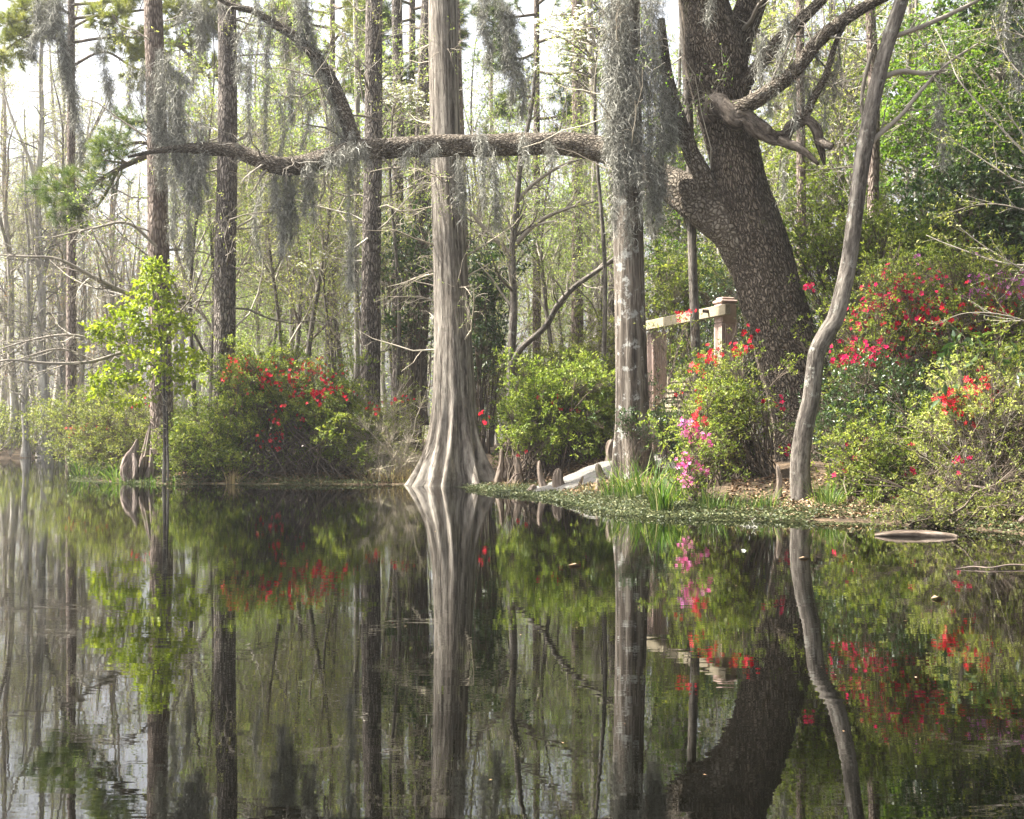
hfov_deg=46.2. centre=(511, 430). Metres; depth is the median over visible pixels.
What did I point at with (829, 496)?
grass tuft
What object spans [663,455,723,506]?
grass tuft
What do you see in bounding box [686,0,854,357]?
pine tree
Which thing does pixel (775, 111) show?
leafy tree
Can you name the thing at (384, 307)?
understory tree
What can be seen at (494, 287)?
young cypress
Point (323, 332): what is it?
young cypress
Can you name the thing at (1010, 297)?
azalea bush
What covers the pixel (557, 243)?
leafy tree
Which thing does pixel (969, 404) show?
azalea bush
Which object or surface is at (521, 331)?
understory tree
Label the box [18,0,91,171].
spanish moss
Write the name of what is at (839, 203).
leafy tree
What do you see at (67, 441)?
azalea bush
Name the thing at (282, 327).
young cypress
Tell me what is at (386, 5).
pine tree
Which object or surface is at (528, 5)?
sky
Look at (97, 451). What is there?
shrub
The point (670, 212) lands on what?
bare tree
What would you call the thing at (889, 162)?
bare tree
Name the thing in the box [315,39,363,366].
bare tree
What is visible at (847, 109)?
understory tree
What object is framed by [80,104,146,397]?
swamp tree
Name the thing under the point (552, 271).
young cypress
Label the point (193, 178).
spanish moss
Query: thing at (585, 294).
young cypress
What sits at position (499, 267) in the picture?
bare tree
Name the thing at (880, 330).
azalea bush
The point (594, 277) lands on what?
understory tree
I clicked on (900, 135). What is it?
leafy tree
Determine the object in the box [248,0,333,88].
spanish moss
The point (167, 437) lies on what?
bare sapling
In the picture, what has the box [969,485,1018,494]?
driftwood log
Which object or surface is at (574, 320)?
pine tree
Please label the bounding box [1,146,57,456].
swamp tree
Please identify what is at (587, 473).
path
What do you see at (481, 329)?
broadleaf shrub
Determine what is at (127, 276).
swamp tree
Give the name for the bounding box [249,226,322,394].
young cypress
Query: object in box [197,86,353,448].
understory tree
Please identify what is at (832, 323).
leaning tree
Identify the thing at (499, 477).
cypress knee
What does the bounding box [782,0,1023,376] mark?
leafy tree
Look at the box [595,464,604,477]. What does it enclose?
cypress knee
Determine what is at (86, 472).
grass tuft
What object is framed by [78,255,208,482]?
maple sapling
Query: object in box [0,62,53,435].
swamp tree
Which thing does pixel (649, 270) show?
bare tree
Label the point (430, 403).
distant woods
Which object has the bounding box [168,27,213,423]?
swamp tree
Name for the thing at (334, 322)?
understory tree
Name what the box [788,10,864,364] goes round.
bare tree
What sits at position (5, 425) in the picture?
undergrowth
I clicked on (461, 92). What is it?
pine tree
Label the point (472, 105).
understory tree
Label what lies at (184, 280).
understory tree
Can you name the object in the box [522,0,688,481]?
bald cypress
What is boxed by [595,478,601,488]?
cypress knee
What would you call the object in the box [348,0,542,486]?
bald cypress
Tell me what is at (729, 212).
live oak
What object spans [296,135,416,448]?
understory tree
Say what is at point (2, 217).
swamp tree
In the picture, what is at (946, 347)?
broadleaf shrub
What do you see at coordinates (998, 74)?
leafy tree
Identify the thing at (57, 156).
swamp tree
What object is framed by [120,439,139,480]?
cypress knee
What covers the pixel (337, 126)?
spanish moss
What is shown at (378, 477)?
grass tuft
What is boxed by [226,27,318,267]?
spanish moss
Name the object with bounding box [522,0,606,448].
dogwood tree
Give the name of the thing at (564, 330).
young cypress
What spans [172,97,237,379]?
swamp tree
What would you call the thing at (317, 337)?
young cypress
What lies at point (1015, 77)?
spanish moss
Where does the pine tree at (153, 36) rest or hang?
on the ground at (784, 466)
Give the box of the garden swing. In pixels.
[647,324,704,417]
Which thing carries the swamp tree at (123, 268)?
on the ground at (784, 466)
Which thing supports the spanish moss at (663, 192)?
hanging from the bald cypress at (631, 373)
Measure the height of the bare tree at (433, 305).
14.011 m
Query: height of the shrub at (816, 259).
4.294 m
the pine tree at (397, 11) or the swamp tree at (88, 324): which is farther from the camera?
the swamp tree at (88, 324)
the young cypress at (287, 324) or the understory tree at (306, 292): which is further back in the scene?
the young cypress at (287, 324)
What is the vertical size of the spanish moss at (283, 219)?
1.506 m
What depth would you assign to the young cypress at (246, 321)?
35.45 m
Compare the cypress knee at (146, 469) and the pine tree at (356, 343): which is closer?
the cypress knee at (146, 469)
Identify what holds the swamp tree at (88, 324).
on the ground at (784, 466)
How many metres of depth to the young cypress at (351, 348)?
41.87 m
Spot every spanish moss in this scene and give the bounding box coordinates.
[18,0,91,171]
[86,25,120,118]
[121,47,167,128]
[144,50,215,221]
[147,118,198,277]
[169,0,237,101]
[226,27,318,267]
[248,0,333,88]
[261,170,314,265]
[297,134,445,186]
[297,166,327,232]
[315,71,362,166]
[336,160,365,302]
[444,127,565,238]
[467,0,535,129]
[589,0,678,254]
[640,87,686,243]
[697,0,848,211]
[922,0,1023,174]
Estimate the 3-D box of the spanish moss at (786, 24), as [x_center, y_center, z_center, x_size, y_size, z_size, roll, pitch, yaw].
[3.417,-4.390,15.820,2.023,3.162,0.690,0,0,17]
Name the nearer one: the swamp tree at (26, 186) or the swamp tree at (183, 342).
the swamp tree at (183, 342)
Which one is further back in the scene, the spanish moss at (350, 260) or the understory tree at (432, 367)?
the understory tree at (432, 367)
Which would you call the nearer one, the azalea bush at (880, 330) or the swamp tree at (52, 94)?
the azalea bush at (880, 330)
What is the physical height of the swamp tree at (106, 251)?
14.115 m
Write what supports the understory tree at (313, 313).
on the ground at (784, 466)
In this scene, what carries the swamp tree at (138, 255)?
on the ground at (784, 466)
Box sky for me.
[0,0,1023,432]
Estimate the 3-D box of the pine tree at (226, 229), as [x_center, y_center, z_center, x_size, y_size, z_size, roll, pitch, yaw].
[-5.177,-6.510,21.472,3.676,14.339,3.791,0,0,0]
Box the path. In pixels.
[532,452,745,492]
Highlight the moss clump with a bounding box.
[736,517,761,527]
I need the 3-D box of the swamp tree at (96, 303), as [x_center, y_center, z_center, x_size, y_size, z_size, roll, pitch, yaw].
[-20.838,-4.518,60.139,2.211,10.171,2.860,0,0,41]
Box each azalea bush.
[47,411,106,474]
[181,329,384,479]
[315,370,432,476]
[477,344,652,482]
[633,309,759,476]
[634,376,749,501]
[661,335,804,485]
[770,223,1016,464]
[893,229,1023,387]
[905,344,1022,501]
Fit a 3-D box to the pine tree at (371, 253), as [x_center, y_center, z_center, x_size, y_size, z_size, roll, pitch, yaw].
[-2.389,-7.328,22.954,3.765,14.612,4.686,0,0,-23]
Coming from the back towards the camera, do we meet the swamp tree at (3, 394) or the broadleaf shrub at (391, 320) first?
the swamp tree at (3, 394)
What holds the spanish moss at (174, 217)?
hanging from the pine tree at (153, 36)
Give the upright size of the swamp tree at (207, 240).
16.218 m
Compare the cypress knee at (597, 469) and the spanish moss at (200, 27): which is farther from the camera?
the spanish moss at (200, 27)
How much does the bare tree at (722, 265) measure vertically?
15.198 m
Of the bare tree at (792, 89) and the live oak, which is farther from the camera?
the bare tree at (792, 89)
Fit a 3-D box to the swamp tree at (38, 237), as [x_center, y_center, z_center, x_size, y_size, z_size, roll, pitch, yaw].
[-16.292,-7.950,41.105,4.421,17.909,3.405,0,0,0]
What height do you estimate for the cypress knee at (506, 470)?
0.366 m
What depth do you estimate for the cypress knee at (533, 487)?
17.27 m
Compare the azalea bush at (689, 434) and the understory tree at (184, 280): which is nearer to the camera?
the azalea bush at (689, 434)
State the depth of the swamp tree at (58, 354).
41.53 m
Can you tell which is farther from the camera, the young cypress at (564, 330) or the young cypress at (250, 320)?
the young cypress at (250, 320)
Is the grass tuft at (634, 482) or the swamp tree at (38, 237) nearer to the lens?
the grass tuft at (634, 482)
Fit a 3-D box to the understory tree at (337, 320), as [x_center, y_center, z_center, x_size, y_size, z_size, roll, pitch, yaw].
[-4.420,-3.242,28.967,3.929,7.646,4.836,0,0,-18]
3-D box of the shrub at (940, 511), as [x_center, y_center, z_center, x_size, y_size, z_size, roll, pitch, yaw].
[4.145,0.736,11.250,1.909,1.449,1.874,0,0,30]
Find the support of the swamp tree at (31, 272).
on the ground at (784, 466)
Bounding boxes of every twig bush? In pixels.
[336,404,423,480]
[838,431,941,509]
[884,316,1023,521]
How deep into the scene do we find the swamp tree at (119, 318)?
61.92 m
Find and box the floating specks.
[3,510,997,779]
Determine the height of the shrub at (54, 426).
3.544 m
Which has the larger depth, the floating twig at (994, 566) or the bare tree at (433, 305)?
the bare tree at (433, 305)
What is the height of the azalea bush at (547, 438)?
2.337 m
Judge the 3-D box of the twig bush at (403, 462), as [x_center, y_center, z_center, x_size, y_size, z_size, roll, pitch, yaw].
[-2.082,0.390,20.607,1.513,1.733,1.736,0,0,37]
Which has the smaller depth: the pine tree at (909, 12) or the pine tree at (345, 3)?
the pine tree at (909, 12)
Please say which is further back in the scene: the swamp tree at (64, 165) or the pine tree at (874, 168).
the swamp tree at (64, 165)
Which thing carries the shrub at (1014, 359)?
on the ground at (784, 466)
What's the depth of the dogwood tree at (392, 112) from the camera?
23.97 m
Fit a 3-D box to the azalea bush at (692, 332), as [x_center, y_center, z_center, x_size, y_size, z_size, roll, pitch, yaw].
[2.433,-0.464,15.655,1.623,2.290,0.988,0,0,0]
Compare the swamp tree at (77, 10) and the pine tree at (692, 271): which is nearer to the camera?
the pine tree at (692, 271)
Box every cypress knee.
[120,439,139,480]
[139,424,154,479]
[494,448,504,483]
[503,457,511,478]
[512,456,523,483]
[527,484,536,490]
[537,460,546,486]
[552,468,564,486]
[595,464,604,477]
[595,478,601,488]
[605,440,612,460]
[773,464,781,499]
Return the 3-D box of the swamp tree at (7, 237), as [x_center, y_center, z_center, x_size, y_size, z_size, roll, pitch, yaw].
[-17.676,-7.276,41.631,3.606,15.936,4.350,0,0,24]
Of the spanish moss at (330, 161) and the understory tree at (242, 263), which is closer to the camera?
the spanish moss at (330, 161)
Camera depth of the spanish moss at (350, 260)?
17.49 m
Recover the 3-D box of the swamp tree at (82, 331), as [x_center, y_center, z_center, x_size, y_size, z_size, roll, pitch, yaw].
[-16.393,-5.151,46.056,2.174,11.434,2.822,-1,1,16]
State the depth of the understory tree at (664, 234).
30.94 m
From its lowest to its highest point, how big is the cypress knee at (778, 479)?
0.508 m
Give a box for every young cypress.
[174,178,260,426]
[180,134,284,437]
[184,111,327,417]
[204,101,324,396]
[213,0,412,444]
[237,275,272,358]
[239,96,360,446]
[240,244,327,441]
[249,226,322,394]
[266,243,345,406]
[267,172,361,401]
[269,139,363,443]
[306,174,385,443]
[360,182,407,402]
[467,192,530,394]
[471,217,524,444]
[475,92,608,396]
[500,156,608,421]
[517,217,601,377]
[529,176,644,440]
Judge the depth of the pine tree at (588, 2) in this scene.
28.92 m
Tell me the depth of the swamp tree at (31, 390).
51.83 m
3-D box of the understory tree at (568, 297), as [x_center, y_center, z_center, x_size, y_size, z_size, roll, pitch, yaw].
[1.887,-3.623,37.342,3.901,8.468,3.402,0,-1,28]
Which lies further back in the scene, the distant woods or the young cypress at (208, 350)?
the distant woods
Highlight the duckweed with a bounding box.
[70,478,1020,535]
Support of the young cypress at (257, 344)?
on the ground at (784, 466)
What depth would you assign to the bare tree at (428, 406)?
62.09 m
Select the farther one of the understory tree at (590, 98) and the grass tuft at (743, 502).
the understory tree at (590, 98)
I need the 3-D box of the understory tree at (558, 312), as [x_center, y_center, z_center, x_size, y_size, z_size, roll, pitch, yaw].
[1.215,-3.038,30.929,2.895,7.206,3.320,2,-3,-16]
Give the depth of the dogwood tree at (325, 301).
25.47 m
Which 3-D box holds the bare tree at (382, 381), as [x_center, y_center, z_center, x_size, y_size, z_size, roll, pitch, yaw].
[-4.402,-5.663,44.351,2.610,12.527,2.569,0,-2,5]
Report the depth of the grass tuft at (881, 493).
12.54 m
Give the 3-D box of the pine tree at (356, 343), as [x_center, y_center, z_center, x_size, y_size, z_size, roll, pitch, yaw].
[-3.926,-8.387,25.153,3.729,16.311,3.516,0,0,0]
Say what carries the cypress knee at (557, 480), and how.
on the ground at (784, 466)
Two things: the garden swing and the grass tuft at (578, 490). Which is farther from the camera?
the garden swing
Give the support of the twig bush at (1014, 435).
on the ground at (784, 466)
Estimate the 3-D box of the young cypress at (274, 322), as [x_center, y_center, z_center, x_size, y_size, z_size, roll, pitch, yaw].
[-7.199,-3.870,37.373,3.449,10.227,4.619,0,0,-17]
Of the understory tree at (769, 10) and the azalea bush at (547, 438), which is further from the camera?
the understory tree at (769, 10)
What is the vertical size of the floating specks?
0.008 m
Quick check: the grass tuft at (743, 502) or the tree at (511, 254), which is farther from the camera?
the tree at (511, 254)
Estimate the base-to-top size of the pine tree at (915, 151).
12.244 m
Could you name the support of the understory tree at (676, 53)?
on the ground at (784, 466)
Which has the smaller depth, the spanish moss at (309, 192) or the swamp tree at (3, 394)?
the spanish moss at (309, 192)
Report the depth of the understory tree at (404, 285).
37.75 m
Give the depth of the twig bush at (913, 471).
12.74 m
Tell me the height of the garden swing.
1.547 m
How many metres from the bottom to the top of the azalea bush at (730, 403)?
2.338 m
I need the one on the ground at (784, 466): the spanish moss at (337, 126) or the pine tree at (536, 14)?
the pine tree at (536, 14)
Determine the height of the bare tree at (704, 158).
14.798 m
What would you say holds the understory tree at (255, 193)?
on the ground at (784, 466)
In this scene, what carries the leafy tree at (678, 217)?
on the ground at (784, 466)
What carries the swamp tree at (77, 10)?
on the ground at (784, 466)
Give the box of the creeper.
[582,405,682,479]
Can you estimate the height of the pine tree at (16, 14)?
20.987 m
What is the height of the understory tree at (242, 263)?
7.976 m
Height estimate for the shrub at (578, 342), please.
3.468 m
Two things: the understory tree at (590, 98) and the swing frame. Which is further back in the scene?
the understory tree at (590, 98)
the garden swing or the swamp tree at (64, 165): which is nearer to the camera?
the garden swing
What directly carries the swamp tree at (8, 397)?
on the ground at (784, 466)
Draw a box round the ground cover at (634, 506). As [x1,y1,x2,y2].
[65,472,1023,533]
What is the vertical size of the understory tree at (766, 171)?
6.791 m
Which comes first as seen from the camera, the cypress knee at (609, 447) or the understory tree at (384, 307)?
the cypress knee at (609, 447)
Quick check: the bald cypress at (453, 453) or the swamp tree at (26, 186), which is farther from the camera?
the swamp tree at (26, 186)
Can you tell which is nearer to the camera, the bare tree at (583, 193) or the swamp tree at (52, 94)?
the bare tree at (583, 193)
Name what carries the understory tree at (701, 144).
on the ground at (784, 466)
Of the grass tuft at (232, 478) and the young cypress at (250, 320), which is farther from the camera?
the young cypress at (250, 320)
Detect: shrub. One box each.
[20,368,148,466]
[37,370,200,479]
[136,396,264,481]
[361,192,466,450]
[427,230,538,453]
[472,287,615,452]
[591,235,738,449]
[654,245,862,454]
[767,162,1021,405]
[773,341,982,469]
[777,398,966,505]
[840,433,1023,528]
[843,309,1023,501]
[909,3,1023,346]
[924,326,1023,484]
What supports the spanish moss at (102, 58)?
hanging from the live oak
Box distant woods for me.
[0,240,1020,429]
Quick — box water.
[0,457,1023,818]
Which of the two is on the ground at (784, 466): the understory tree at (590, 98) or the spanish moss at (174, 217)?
the understory tree at (590, 98)
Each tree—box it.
[0,0,257,466]
[0,0,294,453]
[0,1,65,446]
[0,8,98,457]
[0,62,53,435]
[0,66,22,386]
[0,95,53,404]
[0,121,78,424]
[0,138,50,416]
[0,167,45,416]
[0,199,16,353]
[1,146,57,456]
[13,0,138,425]
[15,40,93,384]
[20,0,107,407]
[24,42,116,390]
[30,209,99,452]
[50,98,147,400]
[50,152,112,406]
[57,14,299,435]
[76,192,143,396]
[77,205,107,395]
[78,217,119,399]
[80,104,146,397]
[85,243,116,381]
[86,180,148,401]
[94,167,148,412]
[111,77,317,419]
[115,162,176,422]
[115,251,146,393]
[120,44,300,395]
[143,97,200,407]
[144,0,329,467]
[167,45,411,442]
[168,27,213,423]
[169,108,214,410]
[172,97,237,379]
[173,71,241,418]
[197,60,347,438]
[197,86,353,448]
[199,0,287,389]
[236,33,405,445]
[236,135,388,383]
[241,0,430,419]
[246,135,391,384]
[251,0,389,393]
[258,0,407,401]
[285,214,361,442]
[286,0,468,429]
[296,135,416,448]
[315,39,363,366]
[318,107,415,437]
[336,0,484,445]
[338,0,482,424]
[339,173,506,363]
[349,30,608,446]
[354,67,429,444]
[359,181,432,440]
[360,0,460,418]
[380,173,391,428]
[381,0,546,411]
[386,172,433,427]
[403,104,538,327]
[404,184,494,378]
[407,215,433,438]
[463,21,646,406]
[464,1,531,441]
[466,44,610,357]
[467,0,608,420]
[472,209,567,428]
[479,0,655,367]
[486,84,530,439]
[495,161,655,338]
[497,0,652,393]
[501,0,763,258]
[516,173,602,408]
[518,89,571,358]
[520,198,608,355]
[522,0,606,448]
[524,159,664,346]
[532,66,719,332]
[533,2,660,396]
[544,1,647,349]
[583,78,728,402]
[635,0,769,413]
[643,32,723,397]
[643,63,682,317]
[643,234,658,334]
[645,21,703,376]
[665,34,716,352]
[673,0,933,235]
[685,111,845,445]
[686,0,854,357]
[694,49,828,359]
[696,0,781,444]
[729,0,844,278]
[751,0,945,391]
[761,0,831,299]
[762,0,935,371]
[773,0,919,332]
[773,123,943,308]
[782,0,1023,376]
[785,0,936,240]
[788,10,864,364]
[790,0,1007,499]
[826,0,1023,203]
[860,0,929,222]
[879,25,905,214]
[880,132,988,372]
[901,0,1023,334]
[928,0,1023,245]
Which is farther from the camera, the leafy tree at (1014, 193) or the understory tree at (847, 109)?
the understory tree at (847, 109)
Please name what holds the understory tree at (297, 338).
on the ground at (784, 466)
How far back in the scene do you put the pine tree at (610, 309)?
26.90 m
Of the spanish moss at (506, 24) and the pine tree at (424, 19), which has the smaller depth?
the spanish moss at (506, 24)
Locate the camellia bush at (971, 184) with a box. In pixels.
[856,107,1023,342]
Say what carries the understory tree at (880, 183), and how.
on the ground at (784, 466)
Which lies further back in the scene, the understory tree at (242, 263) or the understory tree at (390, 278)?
the understory tree at (390, 278)
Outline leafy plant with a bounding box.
[648,369,700,460]
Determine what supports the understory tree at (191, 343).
on the ground at (784, 466)
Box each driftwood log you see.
[875,530,957,536]
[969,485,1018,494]
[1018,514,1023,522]
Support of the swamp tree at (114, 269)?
on the ground at (784, 466)
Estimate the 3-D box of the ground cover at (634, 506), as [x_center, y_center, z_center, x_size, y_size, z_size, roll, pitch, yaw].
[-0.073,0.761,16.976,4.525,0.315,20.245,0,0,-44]
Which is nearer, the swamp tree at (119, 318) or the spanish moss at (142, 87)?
the spanish moss at (142, 87)
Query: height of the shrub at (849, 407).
2.016 m
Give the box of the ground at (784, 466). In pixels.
[0,434,1023,533]
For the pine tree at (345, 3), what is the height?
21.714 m
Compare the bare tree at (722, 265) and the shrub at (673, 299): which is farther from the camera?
the bare tree at (722, 265)
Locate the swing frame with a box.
[646,297,737,453]
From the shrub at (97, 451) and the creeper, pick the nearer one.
the creeper
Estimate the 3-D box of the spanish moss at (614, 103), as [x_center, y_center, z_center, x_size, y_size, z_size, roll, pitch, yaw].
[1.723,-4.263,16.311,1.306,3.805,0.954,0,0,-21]
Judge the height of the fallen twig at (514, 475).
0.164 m
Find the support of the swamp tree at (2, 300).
on the ground at (784, 466)
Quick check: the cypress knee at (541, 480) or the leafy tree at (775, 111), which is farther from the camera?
the leafy tree at (775, 111)
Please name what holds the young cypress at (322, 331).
on the ground at (784, 466)
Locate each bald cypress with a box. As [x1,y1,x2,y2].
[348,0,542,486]
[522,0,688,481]
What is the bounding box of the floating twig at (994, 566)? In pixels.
[955,564,1023,568]
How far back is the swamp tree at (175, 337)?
59.77 m
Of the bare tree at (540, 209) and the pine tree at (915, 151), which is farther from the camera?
the bare tree at (540, 209)
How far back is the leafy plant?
17.44 m
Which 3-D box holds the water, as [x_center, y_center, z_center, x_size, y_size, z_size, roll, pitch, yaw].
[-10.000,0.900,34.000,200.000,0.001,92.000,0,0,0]
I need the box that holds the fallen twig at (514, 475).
[508,472,526,483]
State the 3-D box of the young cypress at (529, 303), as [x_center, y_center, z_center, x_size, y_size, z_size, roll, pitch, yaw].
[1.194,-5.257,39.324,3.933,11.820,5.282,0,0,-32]
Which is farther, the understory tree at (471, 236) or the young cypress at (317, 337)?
the young cypress at (317, 337)
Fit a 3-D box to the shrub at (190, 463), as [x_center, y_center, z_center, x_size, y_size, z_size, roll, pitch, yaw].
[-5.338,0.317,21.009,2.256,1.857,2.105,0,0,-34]
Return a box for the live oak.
[109,0,1017,461]
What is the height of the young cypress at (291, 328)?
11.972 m
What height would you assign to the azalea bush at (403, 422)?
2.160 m
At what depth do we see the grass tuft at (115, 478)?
20.78 m
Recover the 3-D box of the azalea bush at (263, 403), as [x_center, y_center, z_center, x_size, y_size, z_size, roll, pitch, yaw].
[-4.057,-0.350,21.201,3.560,2.975,3.058,0,0,0]
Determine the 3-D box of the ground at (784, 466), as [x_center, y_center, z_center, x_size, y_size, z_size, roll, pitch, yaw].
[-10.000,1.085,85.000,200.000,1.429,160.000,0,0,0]
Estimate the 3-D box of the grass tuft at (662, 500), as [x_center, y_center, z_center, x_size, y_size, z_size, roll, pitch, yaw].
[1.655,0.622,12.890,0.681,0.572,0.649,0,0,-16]
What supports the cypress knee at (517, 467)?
on the ground at (784, 466)
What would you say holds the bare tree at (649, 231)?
on the ground at (784, 466)
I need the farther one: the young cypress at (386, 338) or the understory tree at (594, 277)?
the young cypress at (386, 338)
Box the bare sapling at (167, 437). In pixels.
[144,332,181,480]
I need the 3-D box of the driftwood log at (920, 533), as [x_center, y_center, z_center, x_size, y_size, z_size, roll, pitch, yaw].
[3.450,0.882,10.249,0.684,0.074,0.074,0,0,8]
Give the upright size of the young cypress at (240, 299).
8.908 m
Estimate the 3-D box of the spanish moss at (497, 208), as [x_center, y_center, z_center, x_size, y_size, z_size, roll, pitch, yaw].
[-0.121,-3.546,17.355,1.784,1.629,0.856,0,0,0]
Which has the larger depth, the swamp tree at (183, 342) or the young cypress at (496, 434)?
the swamp tree at (183, 342)
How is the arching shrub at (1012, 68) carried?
on the ground at (784, 466)
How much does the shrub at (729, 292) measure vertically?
3.813 m
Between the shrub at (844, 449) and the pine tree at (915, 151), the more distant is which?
the pine tree at (915, 151)
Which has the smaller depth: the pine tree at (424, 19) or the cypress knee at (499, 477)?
the cypress knee at (499, 477)
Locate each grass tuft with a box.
[60,452,120,480]
[96,463,182,483]
[222,466,244,483]
[352,461,412,483]
[502,478,602,490]
[564,451,678,499]
[638,468,682,514]
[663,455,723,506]
[694,482,788,511]
[795,468,855,504]
[862,474,925,505]
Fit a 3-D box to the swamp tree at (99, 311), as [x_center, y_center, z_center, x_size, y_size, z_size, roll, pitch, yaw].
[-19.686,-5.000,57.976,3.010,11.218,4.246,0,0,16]
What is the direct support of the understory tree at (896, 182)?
on the ground at (784, 466)
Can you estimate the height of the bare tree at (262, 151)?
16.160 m
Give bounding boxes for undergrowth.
[0,387,773,457]
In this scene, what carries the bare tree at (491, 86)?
on the ground at (784, 466)
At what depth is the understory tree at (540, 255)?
25.88 m
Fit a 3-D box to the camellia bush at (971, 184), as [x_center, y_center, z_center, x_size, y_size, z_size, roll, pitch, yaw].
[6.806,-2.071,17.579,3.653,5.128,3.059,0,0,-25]

